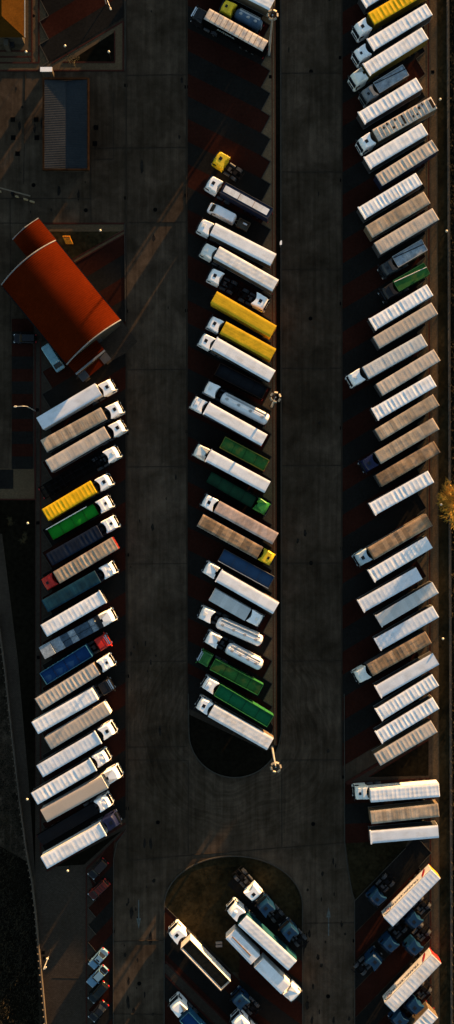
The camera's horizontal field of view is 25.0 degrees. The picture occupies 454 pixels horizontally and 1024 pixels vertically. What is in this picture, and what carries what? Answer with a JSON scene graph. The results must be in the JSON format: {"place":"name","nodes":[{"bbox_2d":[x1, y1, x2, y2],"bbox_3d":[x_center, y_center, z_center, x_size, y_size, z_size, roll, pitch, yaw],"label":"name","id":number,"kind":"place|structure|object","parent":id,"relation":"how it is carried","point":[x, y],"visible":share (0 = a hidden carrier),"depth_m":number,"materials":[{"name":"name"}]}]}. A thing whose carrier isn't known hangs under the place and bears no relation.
{"place":"outdoors","nodes":[
{"label":"outdoors","id":0,"kind":"place"},
{"bbox_2d":[0,0,415,1023],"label":"concrete road","id":1,"kind":"structure","parent":0,"point":[260,812],"depth_m":196.00,"materials":[{"name":"concrete"}]},
{"bbox_2d":[0,630,46,1023],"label":"boundary wall","id":2,"kind":"structure","parent":1,"relation":"on","point":[25,848],"depth_m":195.10,"materials":[{"name":"concrete"}]},
{"bbox_2d":[1,218,120,381],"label":"market hall","id":3,"kind":"structure","parent":1,"relation":"on","point":[60,301],"depth_m":188.48,"materials":[{"name":"paint"}]},
{"bbox_2d":[42,77,88,171],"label":"station building","id":4,"kind":"structure","parent":1,"relation":"on","point":[65,126],"depth_m":191.01,"materials":[{"name":"paint"}]},
{"bbox_2d":[31,746,111,803],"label":"semi truck","id":5,"kind":"object","parent":1,"relation":"on","point":[70,776],"visible":1,"depth_m":192.03,"materials":[{"name":"white paint"}]},
{"bbox_2d":[32,676,115,733],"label":"semi truck","id":6,"kind":"object","parent":1,"relation":"on","point":[67,709],"visible":1,"depth_m":192.02,"materials":[{"name":"white paint"}]},
{"bbox_2d":[41,590,107,636],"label":"semi trailer","id":7,"kind":"object","parent":1,"relation":"on","point":[74,613],"visible":1,"depth_m":192.01,"materials":[{"name":"metal"}]},
{"bbox_2d":[36,790,114,845],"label":"semi truck","id":8,"kind":"object","parent":1,"relation":"on","point":[103,801],"visible":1,"depth_m":194.71,"materials":[{"name":"white paint"}]},
{"bbox_2d":[35,652,116,709],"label":"semi truck","id":9,"kind":"object","parent":1,"relation":"on","point":[69,684],"visible":1,"depth_m":192.03,"materials":[{"name":"white paint"}]},
{"bbox_2d":[40,632,112,684],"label":"semi truck","id":10,"kind":"object","parent":1,"relation":"on","point":[66,664],"visible":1,"depth_m":192.37,"materials":[{"name":"blue paint"}]},
{"bbox_2d":[36,719,117,776],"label":"semi truck","id":11,"kind":"object","parent":1,"relation":"on","point":[88,741],"visible":1,"depth_m":192.01,"materials":[{"name":"white paint"}]},
{"bbox_2d":[37,377,117,429],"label":"semi truck","id":12,"kind":"object","parent":1,"relation":"on","point":[93,394],"visible":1,"depth_m":192.01,"materials":[{"name":"white paint"}]},
{"bbox_2d":[42,471,114,520],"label":"semi truck","id":13,"kind":"object","parent":1,"relation":"on","point":[70,500],"visible":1,"depth_m":192.02,"materials":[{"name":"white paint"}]},
{"bbox_2d":[39,606,118,658],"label":"semi truck","id":14,"kind":"object","parent":1,"relation":"on","point":[79,632],"visible":1,"depth_m":192.70,"materials":[{"name":"white paint"}]},
{"bbox_2d":[39,537,119,592],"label":"semi truck","id":15,"kind":"object","parent":1,"relation":"on","point":[87,559],"visible":1,"depth_m":192.03,"materials":[{"name":"beige paint"}]},
{"bbox_2d":[42,559,118,611],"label":"semi truck","id":16,"kind":"object","parent":1,"relation":"on","point":[74,589],"visible":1,"depth_m":192.01,"materials":[{"name":"teal paint"}]},
{"bbox_2d":[46,494,115,540],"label":"semi truck","id":17,"kind":"object","parent":1,"relation":"on","point":[72,522],"visible":1,"depth_m":192.16,"materials":[{"name":"green paint"}]},
{"bbox_2d":[39,444,122,498],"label":"semi truck","id":18,"kind":"object","parent":1,"relation":"on","point":[113,453],"visible":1,"depth_m":194.75,"materials":[{"name":"black paint"}]},
{"bbox_2d":[41,809,121,868],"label":"semi truck","id":19,"kind":"object","parent":1,"relation":"on","point":[94,831],"visible":1,"depth_m":192.02,"materials":[{"name":"white paint"}]},
{"bbox_2d":[41,762,123,821],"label":"semi truck","id":20,"kind":"object","parent":1,"relation":"on","point":[96,784],"visible":1,"depth_m":192.01,"materials":[{"name":"white paint"}]},
{"bbox_2d":[41,399,125,452],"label":"semi truck","id":21,"kind":"object","parent":1,"relation":"on","point":[67,434],"visible":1,"depth_m":192.01,"materials":[{"name":"white paint"}]},
{"bbox_2d":[46,513,120,565],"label":"semi truck","id":22,"kind":"object","parent":1,"relation":"on","point":[91,535],"visible":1,"depth_m":192.03,"materials":[{"name":"blue paint"}]},
{"bbox_2d":[45,418,127,472],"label":"semi truck","id":23,"kind":"object","parent":1,"relation":"on","point":[100,437],"visible":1,"depth_m":192.01,"materials":[{"name":"white paint"}]},
{"bbox_2d":[0,0,353,1014],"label":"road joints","id":24,"kind":"object","parent":1,"relation":"on","point":[186,386],"visible":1,"depth_m":195.93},
{"bbox_2d":[15,0,350,1023],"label":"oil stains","id":25,"kind":"object","parent":1,"relation":"on","point":[155,656],"visible":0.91,"depth_m":195.99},
{"bbox_2d":[167,991,205,1023],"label":"semi truck","id":26,"kind":"object","parent":1,"relation":"on","point":[178,1003],"visible":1,"depth_m":192.77,"materials":[{"name":"white paint"}]},
{"bbox_2d":[166,919,230,990],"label":"semi truck","id":27,"kind":"object","parent":1,"relation":"on","point":[205,961],"visible":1,"depth_m":192.92,"materials":[{"name":"white paint"}]},
{"bbox_2d":[0,0,431,1023],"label":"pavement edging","id":28,"kind":"object","parent":1,"relation":"on","point":[348,782],"visible":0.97,"depth_m":195.92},
{"bbox_2d":[210,150,244,181],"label":"tractor unit","id":29,"kind":"object","parent":1,"relation":"on","point":[220,161],"visible":1,"depth_m":194.15,"materials":[{"name":"yellow paint"}]},
{"bbox_2d":[188,394,267,446],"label":"semi truck","id":30,"kind":"object","parent":1,"relation":"on","point":[234,424],"visible":1,"depth_m":192.00,"materials":[{"name":"white paint"}]},
{"bbox_2d":[190,5,267,58],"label":"semi truck","id":31,"kind":"object","parent":1,"relation":"on","point":[247,40],"visible":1,"depth_m":192.25,"materials":[{"name":"white paint"}]},
{"bbox_2d":[196,648,262,694],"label":"semi truck","id":32,"kind":"object","parent":1,"relation":"on","point":[226,670],"visible":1,"depth_m":192.67,"materials":[{"name":"green paint"}]},
{"bbox_2d":[197,604,263,645],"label":"semi truck","id":33,"kind":"object","parent":1,"relation":"on","point":[233,628],"visible":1,"depth_m":192.56,"materials":[{"name":"white paint"}]},
{"bbox_2d":[191,442,270,492],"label":"semi truck","id":34,"kind":"object","parent":1,"relation":"on","point":[214,459],"visible":1,"depth_m":192.00,"materials":[{"name":"beige paint"}]},
{"bbox_2d":[194,694,273,749],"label":"semi truck","id":35,"kind":"object","parent":1,"relation":"on","point":[240,725],"visible":1,"depth_m":192.00,"materials":[{"name":"white paint"}]},
{"bbox_2d":[203,628,264,669],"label":"semi truck","id":36,"kind":"object","parent":1,"relation":"on","point":[212,638],"visible":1,"depth_m":192.68,"materials":[{"name":"white paint"}]},
{"bbox_2d":[39,0,431,1023],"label":"kerbs","id":37,"kind":"structure","parent":1,"relation":"on","point":[265,566],"depth_m":195.82,"materials":[{"name":"concrete"}]},
{"bbox_2d":[195,217,275,268],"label":"semi truck","id":38,"kind":"object","parent":1,"relation":"on","point":[220,235],"visible":1,"depth_m":192.01,"materials":[{"name":"white paint"}]},
{"bbox_2d":[196,331,275,383],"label":"semi truck","id":39,"kind":"object","parent":1,"relation":"on","point":[222,350],"visible":1,"depth_m":192.01,"materials":[{"name":"white paint"}]},
{"bbox_2d":[201,380,270,425],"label":"semi truck","id":40,"kind":"object","parent":1,"relation":"on","point":[233,402],"visible":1,"depth_m":192.43,"materials":[{"name":"white paint"}]},
{"bbox_2d":[200,673,273,726],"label":"semi truck","id":41,"kind":"object","parent":1,"relation":"on","point":[238,701],"visible":1,"depth_m":192.17,"materials":[{"name":"green paint"}]},
{"bbox_2d":[197,514,276,566],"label":"semi truck","id":42,"kind":"object","parent":1,"relation":"on","point":[230,536],"visible":1,"depth_m":192.00,"materials":[{"name":"yellow paint"}]},
{"bbox_2d":[209,588,265,628],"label":"semi truck","id":43,"kind":"object","parent":1,"relation":"on","point":[230,604],"visible":1,"depth_m":192.40,"materials":[{"name":"white paint"}]},
{"bbox_2d":[203,175,272,222],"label":"semi truck","id":44,"kind":"object","parent":1,"relation":"on","point":[228,193],"visible":1,"depth_m":192.68,"materials":[{"name":"white paint"}]},
{"bbox_2d":[198,241,278,294],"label":"semi truck","id":45,"kind":"object","parent":1,"relation":"on","point":[223,259],"visible":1,"depth_m":192.01,"materials":[{"name":"beige paint"}]},
{"bbox_2d":[205,471,271,516],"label":"semi truck","id":46,"kind":"object","parent":1,"relation":"on","point":[233,490],"visible":1,"depth_m":192.54,"materials":[{"name":"green paint"}]},
{"bbox_2d":[199,494,278,543],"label":"semi truck","id":47,"kind":"object","parent":1,"relation":"on","point":[244,521],"visible":1,"depth_m":192.01,"materials":[{"name":"white paint"}]},
{"bbox_2d":[201,559,278,613],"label":"semi truck","id":48,"kind":"object","parent":1,"relation":"on","point":[240,587],"visible":1,"depth_m":192.00,"materials":[{"name":"white paint"}]},
{"bbox_2d":[205,314,275,362],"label":"semi truck","id":49,"kind":"object","parent":1,"relation":"on","point":[247,342],"visible":1,"depth_m":192.01,"materials":[{"name":"white paint"}]},
{"bbox_2d":[218,0,263,34],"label":"semi truck","id":50,"kind":"object","parent":1,"relation":"on","point":[245,19],"visible":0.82,"depth_m":192.96,"materials":[{"name":"yellow paint"}]},
{"bbox_2d":[226,924,259,963],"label":"semi trailer","id":51,"kind":"object","parent":1,"relation":"on","point":[242,944],"visible":0.99,"depth_m":192.21,"materials":[{"name":"metal"}]},
{"bbox_2d":[229,985,261,1016],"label":"tractor unit","id":52,"kind":"object","parent":1,"relation":"on","point":[241,997],"visible":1,"depth_m":193.79,"materials":[{"name":"blue paint"}]},
{"bbox_2d":[232,866,263,902],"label":"tractor unit","id":53,"kind":"object","parent":1,"relation":"on","point":[253,890],"visible":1,"depth_m":194.19,"materials":[{"name":"white paint"}]},
{"bbox_2d":[225,896,296,969],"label":"semi truck","id":54,"kind":"object","parent":1,"relation":"on","point":[250,924],"visible":1,"depth_m":192.03,"materials":[{"name":"white paint"}]},
{"bbox_2d":[255,893,285,924],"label":"tractor unit","id":55,"kind":"object","parent":1,"relation":"on","point":[265,904],"visible":1,"depth_m":193.71,"materials":[{"name":"blue paint"}]},
{"bbox_2d":[254,952,302,1002],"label":"semi truck","id":56,"kind":"object","parent":1,"relation":"on","point":[273,974],"visible":0.99,"depth_m":192.31,"materials":[{"name":"white paint"}]},
{"bbox_2d":[278,917,308,948],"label":"tractor unit","id":57,"kind":"object","parent":1,"relation":"on","point":[289,930],"visible":1,"depth_m":193.63,"materials":[{"name":"blue paint"}]},
{"bbox_2d":[351,946,384,976],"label":"tractor unit","id":58,"kind":"object","parent":1,"relation":"on","point":[373,958],"visible":1,"depth_m":193.79,"materials":[{"name":"blue paint"}]},
{"bbox_2d":[365,872,395,907],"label":"tractor unit","id":59,"kind":"object","parent":1,"relation":"on","point":[375,896],"visible":1,"depth_m":194.19,"materials":[{"name":"blue paint"}]},
{"bbox_2d":[358,64,408,107],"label":"semi truck","id":60,"kind":"object","parent":1,"relation":"on","point":[386,84],"visible":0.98,"depth_m":192.81,"materials":[{"name":"grey paint"}]},
{"bbox_2d":[345,334,427,388],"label":"semi truck","id":61,"kind":"object","parent":1,"relation":"on","point":[393,357],"visible":1,"depth_m":192.01,"materials":[{"name":"white paint"}]},
{"bbox_2d":[347,27,427,91],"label":"semi truck","id":62,"kind":"object","parent":1,"relation":"on","point":[373,68],"visible":1,"depth_m":192.03,"materials":[{"name":"beige paint"}]},
{"bbox_2d":[351,0,425,42],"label":"semi truck","id":63,"kind":"object","parent":1,"relation":"on","point":[377,18],"visible":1,"depth_m":192.22,"materials":[{"name":"white paint"}]},
{"bbox_2d":[356,567,421,612],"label":"semi trailer","id":64,"kind":"object","parent":1,"relation":"on","point":[396,584],"visible":1,"depth_m":192.01,"materials":[{"name":"metal"}]},
{"bbox_2d":[356,78,422,128],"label":"semi trailer","id":65,"kind":"object","parent":1,"relation":"on","point":[403,95],"visible":1,"depth_m":192.02,"materials":[{"name":"metal"}]},
{"bbox_2d":[357,173,421,222],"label":"semi trailer","id":66,"kind":"object","parent":1,"relation":"on","point":[393,195],"visible":1,"depth_m":192.02,"materials":[{"name":"metal"}]},
{"bbox_2d":[350,630,431,684],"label":"semi truck","id":67,"kind":"object","parent":1,"relation":"on","point":[399,651],"visible":1,"depth_m":192.02,"materials":[{"name":"beige paint"}]},
{"bbox_2d":[351,4,431,67],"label":"semi truck","id":68,"kind":"object","parent":1,"relation":"on","point":[398,30],"visible":0.93,"depth_m":192.03,"materials":[{"name":"white paint"}]},
{"bbox_2d":[352,514,432,567],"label":"semi truck","id":69,"kind":"object","parent":1,"relation":"on","point":[398,536],"visible":1,"depth_m":192.00,"materials":[{"name":"beige paint"}]},
{"bbox_2d":[378,918,407,953],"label":"tractor unit","id":70,"kind":"object","parent":1,"relation":"on","point":[387,941],"visible":0.92,"depth_m":193.88,"materials":[{"name":"blue paint"}]},
{"bbox_2d":[351,779,439,802],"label":"semi truck","id":71,"kind":"object","parent":1,"relation":"on","point":[377,791],"visible":1,"depth_m":192.03,"materials":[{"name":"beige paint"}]},
{"bbox_2d":[355,97,436,155],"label":"semi truck","id":72,"kind":"object","parent":1,"relation":"on","point":[410,118],"visible":1,"depth_m":192.04,"materials":[{"name":"white paint"}]},
{"bbox_2d":[358,418,438,473],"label":"semi truck","id":73,"kind":"object","parent":1,"relation":"on","point":[405,441],"visible":1,"depth_m":192.01,"materials":[{"name":"beige paint"}]},
{"bbox_2d":[367,284,432,331],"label":"semi trailer","id":74,"kind":"object","parent":1,"relation":"on","point":[403,306],"visible":1,"depth_m":192.02,"materials":[{"name":"metal"}]},
{"bbox_2d":[367,471,433,515],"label":"semi trailer","id":75,"kind":"object","parent":1,"relation":"on","point":[402,491],"visible":1,"depth_m":192.02,"materials":[{"name":"metal"}]},
{"bbox_2d":[377,239,427,279],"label":"semi truck","id":76,"kind":"object","parent":1,"relation":"on","point":[401,260],"visible":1,"depth_m":192.71,"materials":[{"name":"grey paint"}]},
{"bbox_2d":[370,375,435,420],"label":"semi trailer","id":77,"kind":"object","parent":1,"relation":"on","point":[403,397],"visible":1,"depth_m":192.02,"materials":[{"name":"metal"}]},
{"bbox_2d":[368,799,438,823],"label":"semi trailer","id":78,"kind":"object","parent":1,"relation":"on","point":[417,809],"visible":1,"depth_m":192.01,"materials":[{"name":"metal"}]},
{"bbox_2d":[368,820,438,843],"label":"semi trailer","id":79,"kind":"object","parent":1,"relation":"on","point":[416,830],"visible":1,"depth_m":192.01,"materials":[{"name":"metal"}]},
{"bbox_2d":[377,263,429,303],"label":"semi truck","id":80,"kind":"object","parent":1,"relation":"on","point":[400,284],"visible":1,"depth_m":192.70,"materials":[{"name":"black paint"}]},
{"bbox_2d":[372,718,436,765],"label":"semi trailer","id":81,"kind":"object","parent":1,"relation":"on","point":[406,740],"visible":0.99,"depth_m":192.03,"materials":[{"name":"metal"}]},
{"bbox_2d":[0,0,430,1023],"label":"parking bays","id":82,"kind":"object","parent":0,"point":[226,98],"visible":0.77,"depth_m":195.92,"materials":[{"name":"asphalt"}]},
{"bbox_2d":[45,699,111,748],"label":"semi trailer","id":83,"kind":"object","parent":82,"relation":"on","point":[78,724],"visible":1,"depth_m":192.01,"materials":[{"name":"metal"}]},
{"bbox_2d":[214,363,267,399],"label":"semi trailer","id":84,"kind":"object","parent":82,"relation":"on","point":[240,381],"visible":1,"depth_m":192.47,"materials":[{"name":"metal"}]},
{"bbox_2d":[211,291,275,339],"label":"semi trailer","id":85,"kind":"object","parent":82,"relation":"on","point":[246,317],"visible":1,"depth_m":192.00,"materials":[{"name":"metal"}]},
{"bbox_2d":[220,437,268,470],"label":"semi trailer","id":86,"kind":"object","parent":82,"relation":"on","point":[244,454],"visible":1,"depth_m":192.54,"materials":[{"name":"metal"}]},
{"bbox_2d":[218,549,274,587],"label":"semi trailer","id":87,"kind":"object","parent":82,"relation":"on","point":[249,570],"visible":1,"depth_m":192.54,"materials":[{"name":"metal"}]},
{"bbox_2d":[362,123,427,172],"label":"semi trailer","id":88,"kind":"object","parent":82,"relation":"on","point":[410,139],"visible":1,"depth_m":192.01,"materials":[{"name":"metal"}]},
{"bbox_2d":[364,192,429,241],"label":"semi trailer","id":89,"kind":"object","parent":82,"relation":"on","point":[400,214],"visible":1,"depth_m":192.01,"materials":[{"name":"metal"}]},
{"bbox_2d":[366,536,432,581],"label":"semi trailer","id":90,"kind":"object","parent":82,"relation":"on","point":[399,558],"visible":1,"depth_m":192.02,"materials":[{"name":"metal"}]},
{"bbox_2d":[371,303,437,350],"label":"semi trailer","id":91,"kind":"object","parent":82,"relation":"on","point":[403,327],"visible":1,"depth_m":192.01,"materials":[{"name":"metal"}]},
{"bbox_2d":[372,208,438,257],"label":"semi trailer","id":92,"kind":"object","parent":82,"relation":"on","point":[411,229],"visible":1,"depth_m":192.01,"materials":[{"name":"metal"}]},
{"bbox_2d":[372,604,438,650],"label":"semi trailer","id":93,"kind":"object","parent":82,"relation":"on","point":[407,625],"visible":1,"depth_m":192.01,"materials":[{"name":"metal"}]},
{"bbox_2d":[373,695,438,743],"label":"semi trailer","id":94,"kind":"object","parent":82,"relation":"on","point":[409,716],"visible":1,"depth_m":192.03,"materials":[{"name":"metal"}]},
{"bbox_2d":[373,672,438,720],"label":"semi trailer","id":95,"kind":"object","parent":82,"relation":"on","point":[412,691],"visible":1,"depth_m":192.02,"materials":[{"name":"metal"}]},
{"bbox_2d":[373,651,438,697],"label":"semi trailer","id":96,"kind":"object","parent":82,"relation":"on","point":[408,672],"visible":1,"depth_m":192.00,"materials":[{"name":"metal"}]},
{"bbox_2d":[373,581,438,626],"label":"semi trailer","id":97,"kind":"object","parent":82,"relation":"on","point":[413,598],"visible":1,"depth_m":192.01,"materials":[{"name":"metal"}]},
{"bbox_2d":[374,140,438,189],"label":"semi trailer","id":98,"kind":"object","parent":82,"relation":"on","point":[408,163],"visible":1,"depth_m":192.03,"materials":[{"name":"metal"}]},
{"bbox_2d":[373,441,439,486],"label":"semi trailer","id":99,"kind":"object","parent":82,"relation":"on","point":[404,465],"visible":1,"depth_m":192.01,"materials":[{"name":"metal"}]},
{"bbox_2d":[373,394,439,441],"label":"semi trailer","id":100,"kind":"object","parent":82,"relation":"on","point":[405,418],"visible":1,"depth_m":192.01,"materials":[{"name":"metal"}]},
{"bbox_2d":[374,349,439,396],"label":"semi trailer","id":101,"kind":"object","parent":82,"relation":"on","point":[406,373],"visible":1,"depth_m":192.01,"materials":[{"name":"metal"}]},
{"bbox_2d":[381,864,440,925],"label":"semi trailer","id":102,"kind":"object","parent":82,"relation":"on","point":[411,894],"visible":1,"depth_m":192.02,"materials":[{"name":"metal"}]},
{"bbox_2d":[383,947,440,1011],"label":"semi trailer","id":103,"kind":"object","parent":82,"relation":"on","point":[424,966],"visible":1,"depth_m":192.02,"materials":[{"name":"metal"}]},
{"bbox_2d":[0,0,439,1023],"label":"pavement","id":104,"kind":"structure","parent":0,"point":[60,896],"depth_m":195.96,"materials":[{"name":"concrete"}]},
{"bbox_2d":[0,0,24,51],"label":"house","id":105,"kind":"structure","parent":104,"relation":"on","point":[12,20],"depth_m":191.79,"materials":[{"name":"paint"}]},
{"bbox_2d":[402,921,432,956],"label":"tractor unit","id":106,"kind":"object","parent":104,"relation":"on","point":[411,945],"visible":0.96,"depth_m":194.11,"materials":[{"name":"blue paint"}]},
{"bbox_2d":[0,0,453,1023],"bbox_3d":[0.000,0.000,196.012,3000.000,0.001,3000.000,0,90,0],"label":"ground","id":107,"kind":"structure","parent":0,"point":[12,1002],"depth_m":196.01,"materials":[{"name":"soil"}]},
{"bbox_2d":[0,0,449,1023],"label":"grass verge","id":108,"kind":"object","parent":107,"relation":"on","point":[206,918],"depth_m":195.94,"materials":[{"name":"plant"}]},
{"bbox_2d":[447,0,452,1023],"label":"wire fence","id":109,"kind":"object","parent":107,"relation":"on","point":[449,458],"visible":0.95,"depth_m":195.86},
{"bbox_2d":[449,0,453,1023],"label":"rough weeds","id":110,"kind":"object","parent":107,"relation":"on","point":[452,69],"visible":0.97,"depth_m":195.87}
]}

